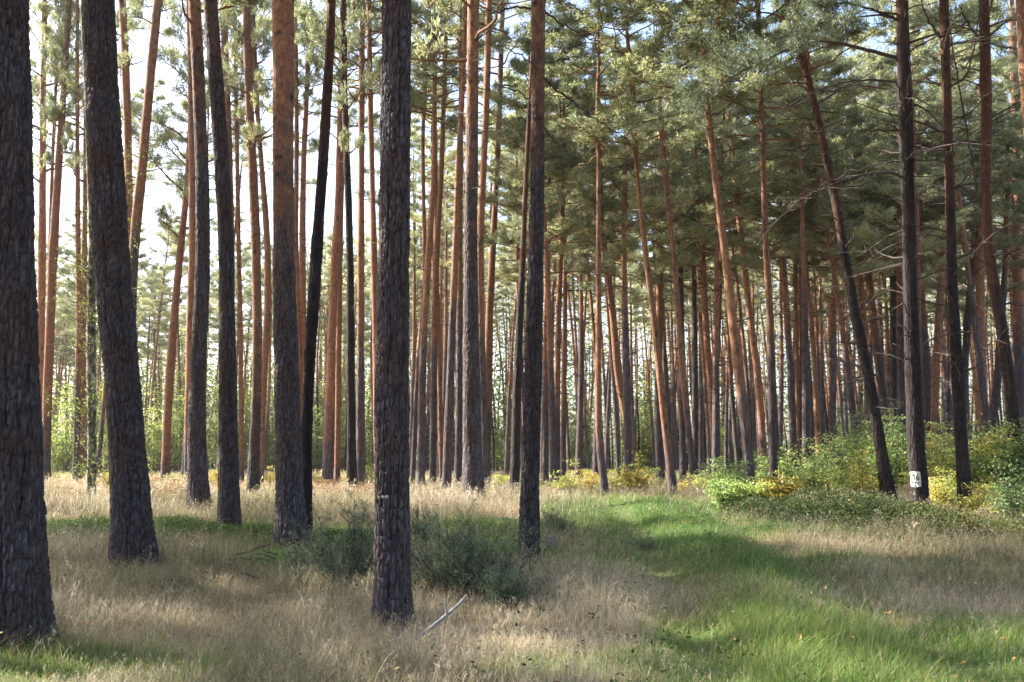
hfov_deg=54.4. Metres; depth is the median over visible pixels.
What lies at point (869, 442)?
shrub
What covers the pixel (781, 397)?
pine tree
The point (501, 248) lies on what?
pine tree
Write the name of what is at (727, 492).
shrub
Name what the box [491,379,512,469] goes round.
young tree
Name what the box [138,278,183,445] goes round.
pine tree
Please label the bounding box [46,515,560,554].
bilberry cover
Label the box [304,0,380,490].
pine tree
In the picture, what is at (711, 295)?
pine tree
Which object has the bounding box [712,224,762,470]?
pine tree
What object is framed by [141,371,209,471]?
young tree
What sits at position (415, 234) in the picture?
pine tree
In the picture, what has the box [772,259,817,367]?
pine tree
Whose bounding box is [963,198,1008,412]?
pine tree
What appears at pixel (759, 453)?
shrub
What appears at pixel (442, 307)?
pine tree
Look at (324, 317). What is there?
pine tree
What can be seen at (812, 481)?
shrub
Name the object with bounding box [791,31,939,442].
pine tree
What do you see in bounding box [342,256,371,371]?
pine tree
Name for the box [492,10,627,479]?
pine tree
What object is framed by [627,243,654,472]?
pine tree
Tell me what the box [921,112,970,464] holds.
pine tree
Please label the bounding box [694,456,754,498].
shrub
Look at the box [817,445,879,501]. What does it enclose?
shrub
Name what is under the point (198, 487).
pine tree
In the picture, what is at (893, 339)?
pine tree
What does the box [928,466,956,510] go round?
shrub
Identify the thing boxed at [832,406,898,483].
shrub
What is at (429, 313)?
pine tree
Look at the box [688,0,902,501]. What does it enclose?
pine tree
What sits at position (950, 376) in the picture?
pine tree
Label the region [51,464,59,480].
shrub
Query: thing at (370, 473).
shrub
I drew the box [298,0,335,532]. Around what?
pine tree
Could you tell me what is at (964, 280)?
pine tree
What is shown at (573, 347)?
pine tree
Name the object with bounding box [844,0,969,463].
pine tree
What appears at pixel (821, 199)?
pine tree
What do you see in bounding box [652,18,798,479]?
pine tree
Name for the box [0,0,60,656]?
pine tree
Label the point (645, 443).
young tree
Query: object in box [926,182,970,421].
pine tree
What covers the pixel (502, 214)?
pine tree
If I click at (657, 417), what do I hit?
pine tree
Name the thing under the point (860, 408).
pine tree
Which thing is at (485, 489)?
undergrowth
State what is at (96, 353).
pine tree
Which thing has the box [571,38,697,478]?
pine tree
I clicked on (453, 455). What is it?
young tree
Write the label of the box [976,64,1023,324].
pine tree
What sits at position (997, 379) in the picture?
pine tree
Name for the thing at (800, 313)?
pine tree
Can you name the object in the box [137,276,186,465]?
pine tree
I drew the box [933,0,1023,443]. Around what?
pine tree
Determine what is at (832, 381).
pine tree
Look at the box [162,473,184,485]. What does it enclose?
shrub
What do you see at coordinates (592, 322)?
pine tree
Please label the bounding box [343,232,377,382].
pine tree
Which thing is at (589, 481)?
shrub
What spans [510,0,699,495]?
pine tree
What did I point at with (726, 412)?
pine tree
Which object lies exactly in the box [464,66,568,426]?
pine tree
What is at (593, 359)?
pine tree
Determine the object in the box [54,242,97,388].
pine tree
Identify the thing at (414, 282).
pine tree
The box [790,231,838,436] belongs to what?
pine tree
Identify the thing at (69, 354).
pine tree
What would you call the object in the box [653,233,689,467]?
pine tree
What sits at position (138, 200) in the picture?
pine tree
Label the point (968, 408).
pine tree
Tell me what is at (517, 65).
pine tree
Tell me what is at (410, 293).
pine tree
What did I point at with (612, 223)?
pine tree
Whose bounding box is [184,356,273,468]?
young tree
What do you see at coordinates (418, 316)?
pine tree
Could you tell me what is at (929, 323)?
pine tree
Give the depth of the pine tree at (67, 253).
89.67 m
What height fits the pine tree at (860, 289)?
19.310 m
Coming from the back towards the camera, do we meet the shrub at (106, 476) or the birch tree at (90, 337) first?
the shrub at (106, 476)
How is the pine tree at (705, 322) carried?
on the ground at (679, 578)
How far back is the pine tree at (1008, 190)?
41.20 m
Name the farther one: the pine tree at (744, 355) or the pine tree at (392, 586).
the pine tree at (744, 355)
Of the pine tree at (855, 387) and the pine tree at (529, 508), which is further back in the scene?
the pine tree at (855, 387)
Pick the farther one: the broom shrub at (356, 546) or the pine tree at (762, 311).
the pine tree at (762, 311)
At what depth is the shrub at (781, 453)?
33.27 m
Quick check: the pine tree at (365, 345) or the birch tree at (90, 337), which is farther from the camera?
the pine tree at (365, 345)
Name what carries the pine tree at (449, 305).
on the ground at (679, 578)
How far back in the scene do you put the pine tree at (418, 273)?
79.36 m
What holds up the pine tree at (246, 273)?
on the ground at (679, 578)
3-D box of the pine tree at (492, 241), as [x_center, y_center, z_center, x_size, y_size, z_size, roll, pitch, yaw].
[1.725,-3.973,42.279,7.350,20.437,8.526,0,-7,0]
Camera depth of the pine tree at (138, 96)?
54.07 m
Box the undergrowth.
[50,469,877,500]
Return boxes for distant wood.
[52,308,1010,469]
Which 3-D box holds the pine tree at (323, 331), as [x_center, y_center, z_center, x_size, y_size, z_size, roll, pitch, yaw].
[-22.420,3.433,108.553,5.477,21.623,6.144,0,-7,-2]
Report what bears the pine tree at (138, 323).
on the ground at (679, 578)
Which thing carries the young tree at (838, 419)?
on the ground at (679, 578)
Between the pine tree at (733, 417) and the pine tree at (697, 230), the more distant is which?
the pine tree at (733, 417)
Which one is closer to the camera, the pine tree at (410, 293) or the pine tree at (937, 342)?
the pine tree at (937, 342)
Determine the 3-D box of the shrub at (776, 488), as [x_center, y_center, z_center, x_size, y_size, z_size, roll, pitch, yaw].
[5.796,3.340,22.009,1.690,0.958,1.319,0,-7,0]
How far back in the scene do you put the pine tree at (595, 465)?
53.33 m
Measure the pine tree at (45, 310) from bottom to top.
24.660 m
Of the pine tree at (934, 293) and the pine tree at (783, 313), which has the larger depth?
the pine tree at (934, 293)
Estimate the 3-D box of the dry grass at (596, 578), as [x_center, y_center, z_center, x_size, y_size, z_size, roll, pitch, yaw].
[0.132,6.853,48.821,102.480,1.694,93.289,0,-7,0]
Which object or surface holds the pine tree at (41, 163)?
on the ground at (679, 578)
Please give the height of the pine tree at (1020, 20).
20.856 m
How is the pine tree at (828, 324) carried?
on the ground at (679, 578)
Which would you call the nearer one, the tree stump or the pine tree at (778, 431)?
the tree stump
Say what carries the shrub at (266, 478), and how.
on the ground at (679, 578)
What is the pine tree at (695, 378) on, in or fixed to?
on the ground at (679, 578)
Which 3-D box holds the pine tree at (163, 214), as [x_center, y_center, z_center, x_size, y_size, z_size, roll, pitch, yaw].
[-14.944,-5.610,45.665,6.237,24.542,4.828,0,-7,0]
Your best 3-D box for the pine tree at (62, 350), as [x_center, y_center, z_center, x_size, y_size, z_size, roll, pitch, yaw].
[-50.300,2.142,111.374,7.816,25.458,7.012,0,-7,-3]
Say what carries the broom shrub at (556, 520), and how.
on the ground at (679, 578)
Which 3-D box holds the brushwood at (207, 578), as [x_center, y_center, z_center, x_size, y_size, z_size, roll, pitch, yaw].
[-3.896,2.966,12.677,1.155,0.188,1.050,3,-8,-25]
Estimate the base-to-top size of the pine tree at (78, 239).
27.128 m
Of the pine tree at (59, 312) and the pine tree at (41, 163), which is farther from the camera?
the pine tree at (59, 312)
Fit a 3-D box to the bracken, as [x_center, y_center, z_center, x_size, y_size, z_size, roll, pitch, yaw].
[-10.869,6.514,46.458,40.876,0.740,43.355,-2,-7,16]
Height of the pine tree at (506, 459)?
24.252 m
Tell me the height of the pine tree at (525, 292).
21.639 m
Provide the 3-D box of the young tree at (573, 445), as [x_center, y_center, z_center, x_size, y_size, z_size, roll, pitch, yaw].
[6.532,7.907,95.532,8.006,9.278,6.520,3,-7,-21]
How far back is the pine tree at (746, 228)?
54.84 m
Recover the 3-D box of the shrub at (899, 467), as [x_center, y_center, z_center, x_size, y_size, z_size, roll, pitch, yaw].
[11.346,3.305,29.388,1.992,2.594,1.989,2,-7,-15]
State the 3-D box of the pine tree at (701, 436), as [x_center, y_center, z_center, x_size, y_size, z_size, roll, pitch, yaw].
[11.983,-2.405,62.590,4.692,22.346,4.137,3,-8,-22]
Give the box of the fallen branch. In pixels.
[402,594,466,647]
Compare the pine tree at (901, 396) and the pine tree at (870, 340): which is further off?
the pine tree at (870, 340)
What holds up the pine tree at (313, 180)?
on the ground at (679, 578)
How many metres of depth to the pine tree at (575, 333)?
62.70 m
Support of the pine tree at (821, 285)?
on the ground at (679, 578)
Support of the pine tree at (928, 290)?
on the ground at (679, 578)
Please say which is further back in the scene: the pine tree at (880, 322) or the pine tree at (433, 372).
the pine tree at (880, 322)
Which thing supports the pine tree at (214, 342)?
on the ground at (679, 578)
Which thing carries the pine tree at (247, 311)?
on the ground at (679, 578)
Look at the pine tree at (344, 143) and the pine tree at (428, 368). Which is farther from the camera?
the pine tree at (428, 368)
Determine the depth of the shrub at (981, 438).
28.30 m
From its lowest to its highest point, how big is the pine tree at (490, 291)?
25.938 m
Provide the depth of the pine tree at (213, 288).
94.84 m
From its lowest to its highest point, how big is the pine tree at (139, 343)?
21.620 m
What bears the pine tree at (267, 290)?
on the ground at (679, 578)
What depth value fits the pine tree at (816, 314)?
47.97 m
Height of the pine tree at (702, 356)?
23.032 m
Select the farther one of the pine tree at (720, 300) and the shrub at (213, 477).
the pine tree at (720, 300)
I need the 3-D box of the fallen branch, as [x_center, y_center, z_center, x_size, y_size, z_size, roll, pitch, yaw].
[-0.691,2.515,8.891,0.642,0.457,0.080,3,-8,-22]
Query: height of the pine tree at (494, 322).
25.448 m
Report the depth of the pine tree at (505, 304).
93.36 m
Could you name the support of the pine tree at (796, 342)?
on the ground at (679, 578)
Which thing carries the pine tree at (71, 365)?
on the ground at (679, 578)
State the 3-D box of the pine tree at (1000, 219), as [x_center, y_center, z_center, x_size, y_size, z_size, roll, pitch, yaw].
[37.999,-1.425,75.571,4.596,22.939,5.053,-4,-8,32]
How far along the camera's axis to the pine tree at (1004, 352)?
25.89 m
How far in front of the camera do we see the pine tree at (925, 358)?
45.97 m
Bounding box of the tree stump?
[540,536,558,551]
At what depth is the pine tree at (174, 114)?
53.32 m
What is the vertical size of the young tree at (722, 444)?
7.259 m
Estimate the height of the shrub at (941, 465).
2.374 m
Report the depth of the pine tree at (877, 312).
71.82 m
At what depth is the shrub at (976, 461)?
24.35 m
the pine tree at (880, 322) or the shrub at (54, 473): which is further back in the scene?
the pine tree at (880, 322)
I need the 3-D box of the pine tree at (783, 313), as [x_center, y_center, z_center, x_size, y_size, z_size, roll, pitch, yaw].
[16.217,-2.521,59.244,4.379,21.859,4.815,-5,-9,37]
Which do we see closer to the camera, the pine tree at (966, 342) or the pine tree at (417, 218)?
the pine tree at (966, 342)
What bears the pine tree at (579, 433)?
on the ground at (679, 578)
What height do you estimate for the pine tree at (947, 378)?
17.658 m
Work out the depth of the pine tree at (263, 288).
105.96 m
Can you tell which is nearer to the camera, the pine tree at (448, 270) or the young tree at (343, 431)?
the pine tree at (448, 270)
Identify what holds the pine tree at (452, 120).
on the ground at (679, 578)
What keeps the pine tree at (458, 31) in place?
on the ground at (679, 578)
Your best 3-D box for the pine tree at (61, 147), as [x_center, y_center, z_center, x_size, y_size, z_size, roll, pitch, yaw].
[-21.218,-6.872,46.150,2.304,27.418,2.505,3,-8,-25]
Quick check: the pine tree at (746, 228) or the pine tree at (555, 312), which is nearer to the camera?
the pine tree at (746, 228)
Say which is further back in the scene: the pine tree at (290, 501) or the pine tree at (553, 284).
the pine tree at (553, 284)
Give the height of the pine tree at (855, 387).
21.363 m
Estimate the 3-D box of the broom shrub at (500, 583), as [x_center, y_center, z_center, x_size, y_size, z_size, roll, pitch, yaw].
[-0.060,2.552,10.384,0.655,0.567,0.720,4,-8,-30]
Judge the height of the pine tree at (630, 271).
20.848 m
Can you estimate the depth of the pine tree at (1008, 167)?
42.11 m
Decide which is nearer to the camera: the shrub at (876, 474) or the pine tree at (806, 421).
the shrub at (876, 474)
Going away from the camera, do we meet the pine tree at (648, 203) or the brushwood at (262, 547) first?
the brushwood at (262, 547)
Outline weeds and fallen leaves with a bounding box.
[0,490,1020,681]
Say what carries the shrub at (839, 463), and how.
on the ground at (679, 578)
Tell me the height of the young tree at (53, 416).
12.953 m
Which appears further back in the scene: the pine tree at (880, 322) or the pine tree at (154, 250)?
the pine tree at (154, 250)
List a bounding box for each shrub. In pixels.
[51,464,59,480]
[96,469,108,486]
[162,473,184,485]
[208,469,217,486]
[264,464,274,484]
[271,475,418,591]
[271,544,335,581]
[312,470,321,484]
[365,458,373,484]
[409,498,446,548]
[410,489,551,603]
[477,557,548,609]
[490,472,509,487]
[540,500,577,534]
[544,459,598,493]
[607,450,664,492]
[623,527,661,550]
[677,475,704,491]
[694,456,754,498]
[698,457,755,483]
[703,476,773,509]
[726,448,778,480]
[743,442,803,487]
[745,470,809,504]
[766,438,808,485]
[781,430,854,490]
[784,451,847,501]
[805,423,869,483]
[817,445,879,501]
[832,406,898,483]
[836,417,905,494]
[853,402,925,482]
[869,410,928,492]
[894,416,956,493]
[895,422,953,486]
[925,413,981,491]
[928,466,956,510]
[942,418,1023,500]
[950,476,1008,518]
[968,412,1002,467]
[968,417,1023,502]
[976,447,1023,523]
[980,417,1023,494]
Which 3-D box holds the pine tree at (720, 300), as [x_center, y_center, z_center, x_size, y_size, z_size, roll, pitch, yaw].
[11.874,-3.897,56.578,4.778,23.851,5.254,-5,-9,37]
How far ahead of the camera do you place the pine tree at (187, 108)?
42.74 m
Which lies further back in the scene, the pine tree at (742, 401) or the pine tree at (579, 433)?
the pine tree at (579, 433)
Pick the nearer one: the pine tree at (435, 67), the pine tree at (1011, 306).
the pine tree at (435, 67)
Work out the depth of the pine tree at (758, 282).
74.27 m
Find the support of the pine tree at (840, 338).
on the ground at (679, 578)
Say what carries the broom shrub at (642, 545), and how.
on the ground at (679, 578)
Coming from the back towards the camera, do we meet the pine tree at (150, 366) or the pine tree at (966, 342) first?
the pine tree at (150, 366)
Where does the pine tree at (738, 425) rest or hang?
on the ground at (679, 578)
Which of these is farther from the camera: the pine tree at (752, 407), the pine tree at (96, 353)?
the pine tree at (96, 353)
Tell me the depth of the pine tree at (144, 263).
97.29 m
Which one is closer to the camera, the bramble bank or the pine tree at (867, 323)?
the bramble bank
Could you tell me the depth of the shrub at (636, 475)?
30.36 m
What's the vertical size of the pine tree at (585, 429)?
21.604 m
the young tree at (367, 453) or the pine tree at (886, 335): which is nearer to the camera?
the pine tree at (886, 335)
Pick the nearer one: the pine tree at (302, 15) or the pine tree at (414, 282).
the pine tree at (302, 15)
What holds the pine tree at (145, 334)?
on the ground at (679, 578)
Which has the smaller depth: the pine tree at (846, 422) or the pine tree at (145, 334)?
the pine tree at (846, 422)
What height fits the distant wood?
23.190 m
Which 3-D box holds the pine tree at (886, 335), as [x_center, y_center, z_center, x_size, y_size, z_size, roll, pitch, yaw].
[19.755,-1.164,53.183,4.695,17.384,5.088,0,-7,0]
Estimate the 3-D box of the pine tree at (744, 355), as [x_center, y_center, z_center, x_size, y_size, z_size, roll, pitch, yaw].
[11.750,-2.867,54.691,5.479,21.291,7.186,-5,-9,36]
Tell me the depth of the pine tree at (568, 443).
76.58 m
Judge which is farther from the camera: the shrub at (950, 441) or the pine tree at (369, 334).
the pine tree at (369, 334)
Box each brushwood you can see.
[150,485,186,499]
[160,570,258,582]
[202,541,317,562]
[527,572,575,587]
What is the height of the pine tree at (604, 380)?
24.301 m
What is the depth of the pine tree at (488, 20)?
31.56 m
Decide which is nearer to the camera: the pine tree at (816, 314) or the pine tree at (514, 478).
the pine tree at (514, 478)
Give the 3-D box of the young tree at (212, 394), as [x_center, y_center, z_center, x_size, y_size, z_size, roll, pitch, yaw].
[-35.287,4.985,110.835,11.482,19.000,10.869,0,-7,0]
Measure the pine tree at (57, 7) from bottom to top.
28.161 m
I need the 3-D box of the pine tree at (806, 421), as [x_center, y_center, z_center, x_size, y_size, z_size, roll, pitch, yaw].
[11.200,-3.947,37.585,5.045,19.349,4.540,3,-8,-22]
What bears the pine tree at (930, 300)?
on the ground at (679, 578)
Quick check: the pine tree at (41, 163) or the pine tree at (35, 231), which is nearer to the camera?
the pine tree at (41, 163)
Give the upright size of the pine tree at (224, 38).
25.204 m
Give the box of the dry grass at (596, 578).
[0,467,1023,681]
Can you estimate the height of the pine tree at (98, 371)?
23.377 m
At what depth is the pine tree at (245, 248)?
91.41 m
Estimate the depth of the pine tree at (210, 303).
110.18 m
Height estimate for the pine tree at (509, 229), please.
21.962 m
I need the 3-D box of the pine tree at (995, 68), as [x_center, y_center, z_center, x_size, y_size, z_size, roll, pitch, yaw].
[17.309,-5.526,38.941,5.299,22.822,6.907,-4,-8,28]
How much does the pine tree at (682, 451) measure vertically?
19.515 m
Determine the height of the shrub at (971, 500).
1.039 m
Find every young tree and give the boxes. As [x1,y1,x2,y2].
[51,373,106,472]
[51,383,69,441]
[86,354,163,463]
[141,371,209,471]
[146,314,217,470]
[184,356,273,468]
[237,352,314,470]
[266,381,344,471]
[314,313,372,470]
[340,366,372,470]
[416,392,455,469]
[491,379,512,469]
[560,377,622,469]
[609,367,678,470]
[686,405,755,464]
[836,376,864,458]
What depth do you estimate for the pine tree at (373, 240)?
37.65 m
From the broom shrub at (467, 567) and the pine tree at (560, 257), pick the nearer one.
the broom shrub at (467, 567)
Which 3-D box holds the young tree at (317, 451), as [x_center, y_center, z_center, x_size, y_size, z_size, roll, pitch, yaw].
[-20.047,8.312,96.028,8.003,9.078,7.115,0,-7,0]
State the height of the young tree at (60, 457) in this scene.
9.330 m
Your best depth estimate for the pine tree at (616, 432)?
57.89 m
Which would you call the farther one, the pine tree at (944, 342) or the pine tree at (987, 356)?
the pine tree at (987, 356)
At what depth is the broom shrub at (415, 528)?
16.11 m
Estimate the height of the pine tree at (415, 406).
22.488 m
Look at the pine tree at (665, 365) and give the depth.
50.25 m
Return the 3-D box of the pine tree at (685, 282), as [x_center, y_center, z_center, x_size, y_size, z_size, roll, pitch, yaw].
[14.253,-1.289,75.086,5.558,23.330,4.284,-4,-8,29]
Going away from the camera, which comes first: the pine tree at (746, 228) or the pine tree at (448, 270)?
the pine tree at (746, 228)
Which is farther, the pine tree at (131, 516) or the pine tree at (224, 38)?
the pine tree at (224, 38)
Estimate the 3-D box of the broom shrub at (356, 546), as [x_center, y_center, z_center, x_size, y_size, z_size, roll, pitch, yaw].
[-2.022,2.335,12.071,1.707,1.439,1.339,5,-9,-36]
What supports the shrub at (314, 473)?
on the ground at (679, 578)
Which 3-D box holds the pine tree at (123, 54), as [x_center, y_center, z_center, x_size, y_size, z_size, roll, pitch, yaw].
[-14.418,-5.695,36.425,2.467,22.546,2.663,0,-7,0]
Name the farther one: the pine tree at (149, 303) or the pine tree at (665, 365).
the pine tree at (149, 303)
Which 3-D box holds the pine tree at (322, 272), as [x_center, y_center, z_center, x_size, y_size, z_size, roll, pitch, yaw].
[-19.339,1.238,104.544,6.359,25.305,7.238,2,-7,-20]
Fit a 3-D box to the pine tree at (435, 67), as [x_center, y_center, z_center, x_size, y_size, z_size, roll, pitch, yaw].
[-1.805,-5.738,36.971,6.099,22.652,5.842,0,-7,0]
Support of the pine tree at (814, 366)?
on the ground at (679, 578)
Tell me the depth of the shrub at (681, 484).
30.58 m
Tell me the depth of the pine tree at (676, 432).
91.77 m
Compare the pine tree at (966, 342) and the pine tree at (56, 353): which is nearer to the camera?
the pine tree at (966, 342)
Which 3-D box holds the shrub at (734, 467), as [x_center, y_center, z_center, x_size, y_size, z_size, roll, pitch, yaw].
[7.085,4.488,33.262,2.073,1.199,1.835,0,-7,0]
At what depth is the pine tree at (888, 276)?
59.94 m
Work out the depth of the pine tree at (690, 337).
94.99 m
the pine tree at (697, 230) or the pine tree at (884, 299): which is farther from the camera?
the pine tree at (884, 299)
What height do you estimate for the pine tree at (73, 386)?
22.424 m
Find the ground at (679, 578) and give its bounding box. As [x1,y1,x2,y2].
[0,464,1023,681]
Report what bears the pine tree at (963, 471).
on the ground at (679, 578)
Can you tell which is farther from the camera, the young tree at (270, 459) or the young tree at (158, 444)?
the young tree at (270, 459)
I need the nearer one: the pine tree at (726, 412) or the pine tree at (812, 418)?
the pine tree at (812, 418)
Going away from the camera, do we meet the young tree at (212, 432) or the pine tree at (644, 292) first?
the pine tree at (644, 292)
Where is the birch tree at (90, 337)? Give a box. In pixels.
[35,0,167,499]
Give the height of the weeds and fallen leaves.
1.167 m
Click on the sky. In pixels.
(137, 78)
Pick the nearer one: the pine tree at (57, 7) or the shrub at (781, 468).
the shrub at (781, 468)
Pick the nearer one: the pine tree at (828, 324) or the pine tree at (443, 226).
the pine tree at (443, 226)
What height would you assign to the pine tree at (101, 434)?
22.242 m
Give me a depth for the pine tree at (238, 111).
41.96 m
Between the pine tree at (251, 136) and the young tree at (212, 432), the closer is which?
the pine tree at (251, 136)
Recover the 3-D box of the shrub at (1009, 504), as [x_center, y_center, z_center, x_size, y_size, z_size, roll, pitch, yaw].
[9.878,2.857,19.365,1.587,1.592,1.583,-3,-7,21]
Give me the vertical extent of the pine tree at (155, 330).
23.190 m
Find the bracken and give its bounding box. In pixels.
[47,473,705,498]
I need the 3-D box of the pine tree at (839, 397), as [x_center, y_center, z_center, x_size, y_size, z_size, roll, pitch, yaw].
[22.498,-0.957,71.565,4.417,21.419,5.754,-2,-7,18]
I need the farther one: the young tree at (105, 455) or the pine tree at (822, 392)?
the young tree at (105, 455)
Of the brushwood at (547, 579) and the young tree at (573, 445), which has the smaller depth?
the brushwood at (547, 579)
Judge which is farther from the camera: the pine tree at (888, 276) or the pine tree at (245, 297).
the pine tree at (245, 297)
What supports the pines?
on the ground at (679, 578)
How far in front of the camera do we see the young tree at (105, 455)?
103.27 m
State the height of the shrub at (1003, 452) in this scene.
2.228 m
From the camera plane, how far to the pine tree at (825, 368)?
88.50 m
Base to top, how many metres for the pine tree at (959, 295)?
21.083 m
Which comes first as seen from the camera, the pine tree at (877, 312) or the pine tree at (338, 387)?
the pine tree at (338, 387)
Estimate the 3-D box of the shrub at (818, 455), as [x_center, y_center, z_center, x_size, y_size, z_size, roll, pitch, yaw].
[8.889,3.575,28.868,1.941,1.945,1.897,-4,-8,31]
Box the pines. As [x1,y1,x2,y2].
[52,210,1010,471]
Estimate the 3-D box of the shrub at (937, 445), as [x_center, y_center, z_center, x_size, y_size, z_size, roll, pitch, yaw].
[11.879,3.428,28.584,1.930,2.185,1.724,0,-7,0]
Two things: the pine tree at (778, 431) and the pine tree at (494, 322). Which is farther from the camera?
the pine tree at (494, 322)
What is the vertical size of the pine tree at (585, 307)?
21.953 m
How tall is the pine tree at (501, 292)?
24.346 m
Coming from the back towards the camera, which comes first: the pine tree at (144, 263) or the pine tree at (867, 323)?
the pine tree at (144, 263)
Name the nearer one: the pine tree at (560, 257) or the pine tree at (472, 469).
the pine tree at (472, 469)
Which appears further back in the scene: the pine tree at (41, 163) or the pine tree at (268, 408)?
the pine tree at (268, 408)
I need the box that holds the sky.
[29,0,1022,463]
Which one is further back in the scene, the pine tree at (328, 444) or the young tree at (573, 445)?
the young tree at (573, 445)
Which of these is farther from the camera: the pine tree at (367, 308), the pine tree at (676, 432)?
the pine tree at (367, 308)
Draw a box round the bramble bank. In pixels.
[697,484,1023,549]
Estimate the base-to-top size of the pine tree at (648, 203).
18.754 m
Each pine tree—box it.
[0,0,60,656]
[29,0,83,409]
[29,0,85,374]
[33,0,144,480]
[34,213,37,287]
[35,233,87,336]
[36,0,83,481]
[36,249,97,443]
[36,268,73,359]
[36,272,75,392]
[46,204,98,472]
[49,0,86,481]
[53,303,74,437]
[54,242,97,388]
[54,271,75,455]
[56,299,98,366]
[60,313,98,468]
[72,297,102,444]
[74,321,101,441]
[80,79,187,473]
[80,109,171,478]
[83,0,160,571]
[87,222,170,382]
[87,290,145,327]
[115,0,160,240]
[117,0,183,329]
[123,0,256,480]
[136,200,188,471]
[136,263,186,470]
[136,270,170,429]
[137,223,214,471]
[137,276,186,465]
[137,285,161,368]
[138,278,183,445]
[153,69,265,475]
[158,0,210,481]
[176,270,218,404]
[181,0,271,510]
[182,291,217,376]
[201,0,255,327]
[203,0,243,525]
[207,242,272,403]
[208,249,261,341]
[208,254,263,469]
[210,144,272,474]
[218,0,271,484]
[218,0,272,493]
[226,1,272,484]
[233,85,329,430]
[235,225,272,424]
[242,245,273,471]
[245,265,272,345]
[261,244,308,337]
[265,0,324,415]
[267,0,381,485]
[271,261,326,314]
[272,0,310,547]
[293,0,336,374]
[294,0,443,490]
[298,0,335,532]
[298,0,381,482]
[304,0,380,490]
[306,233,367,408]
[306,234,355,469]
[306,261,366,355]
[306,277,325,363]
[319,0,430,482]
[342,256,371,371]
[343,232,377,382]
[349,0,510,483]
[352,110,430,255]
[354,268,372,453]
[364,229,431,331]
[364,298,372,366]
[367,0,416,636]
[369,129,452,471]
[369,245,430,332]
[375,0,485,486]
[376,0,504,484]
[377,0,514,498]
[408,235,421,391]
[408,256,430,424]
[409,74,464,477]
[409,133,488,387]
[409,233,431,384]
[410,229,448,421]
[411,0,493,481]
[411,0,529,486]
[414,155,478,436]
[416,236,450,350]
[429,190,487,451]
[431,0,548,477]
[432,0,511,490]
[439,217,485,313]
[441,136,488,363]
[443,194,498,464]
[449,271,507,329]
[452,0,530,488]
[462,21,609,485]
[463,209,511,389]
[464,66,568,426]
[473,0,634,565]
[477,121,519,454]
[478,17,621,482]
[484,100,567,401]
[487,220,527,475]
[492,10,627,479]
[494,252,525,471]
[497,71,620,477]
[498,154,553,428]
[505,214,568,478]
[505,252,543,354]
[507,63,586,402]
[508,0,553,494]
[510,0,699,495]
[510,30,685,471]
[525,252,570,436]
[543,211,584,473]
[543,212,595,428]
[545,0,753,494]
[545,107,629,405]
[550,184,595,476]
[552,148,616,477]
[555,253,595,471]
[562,184,606,430]
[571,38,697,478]
[572,179,637,475]
[575,148,631,475]
[575,183,632,470]
[576,237,620,472]
[586,0,756,484]
[589,182,634,474]
[601,217,643,465]
[606,79,711,452]
[606,118,712,477]
[608,64,727,481]
[613,0,821,484]
[615,234,648,450]
[622,0,1011,507]
[627,83,748,480]
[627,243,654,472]
[628,71,755,469]
[639,107,757,476]
[645,246,691,470]
[650,113,726,475]
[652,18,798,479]
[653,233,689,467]
[654,0,895,480]
[667,67,819,472]
[677,247,724,397]
[681,118,764,468]
[683,243,729,474]
[684,244,721,475]
[684,278,713,453]
[686,83,746,421]
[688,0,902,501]
[689,146,756,470]
[711,221,761,471]
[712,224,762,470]
[714,54,835,477]
[722,64,887,477]
[722,222,778,470]
[722,228,761,451]
[737,0,879,475]
[737,137,841,470]
[737,227,783,418]
[737,275,764,470]
[738,0,900,457]
[741,111,845,466]
[742,103,791,463]
[743,83,863,453]
[748,80,888,465]
[751,201,809,417]
[751,222,787,464]
[756,128,847,466]
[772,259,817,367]
[774,255,826,411]
[782,50,898,466]
[787,247,844,425]
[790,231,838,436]
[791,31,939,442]
[792,269,839,459]
[807,91,890,462]
[808,230,844,471]
[809,230,855,455]
[809,249,848,457]
[810,91,901,465]
[811,75,962,447]
[817,274,858,447]
[823,0,1023,515]
[823,299,868,427]
[824,278,868,459]
[827,163,929,414]
[830,290,868,437]
[838,27,998,459]
[838,277,884,385]
[843,234,877,421]
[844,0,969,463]
[849,155,883,377]
[852,121,889,410]
[854,0,993,453]
[856,274,887,398]
[858,99,935,448]
[872,134,965,451]
[873,44,1017,458]
[877,0,1020,448]
[890,0,1023,460]
[919,88,1023,435]
[921,53,1023,442]
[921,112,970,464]
[923,89,1022,417]
[923,161,990,473]
[924,142,974,427]
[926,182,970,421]
[926,230,971,396]
[926,267,963,442]
[926,278,941,414]
[930,196,963,447]
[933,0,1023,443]
[958,127,1023,396]
[958,276,985,465]
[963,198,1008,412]
[969,0,1023,322]
[975,279,1007,420]
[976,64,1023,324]
[985,195,1013,364]
[985,197,1023,336]
[992,110,1023,294]
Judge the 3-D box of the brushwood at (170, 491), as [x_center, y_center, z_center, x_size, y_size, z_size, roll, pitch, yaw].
[-8.731,3.834,25.486,1.566,0.540,1.917,6,-9,-40]
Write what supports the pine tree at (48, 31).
on the ground at (679, 578)
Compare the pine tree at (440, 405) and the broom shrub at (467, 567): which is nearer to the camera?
the broom shrub at (467, 567)
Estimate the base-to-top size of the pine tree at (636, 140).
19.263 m
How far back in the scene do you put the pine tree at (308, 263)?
98.32 m
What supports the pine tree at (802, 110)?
on the ground at (679, 578)
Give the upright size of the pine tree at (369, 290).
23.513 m
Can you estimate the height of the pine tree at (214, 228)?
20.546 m

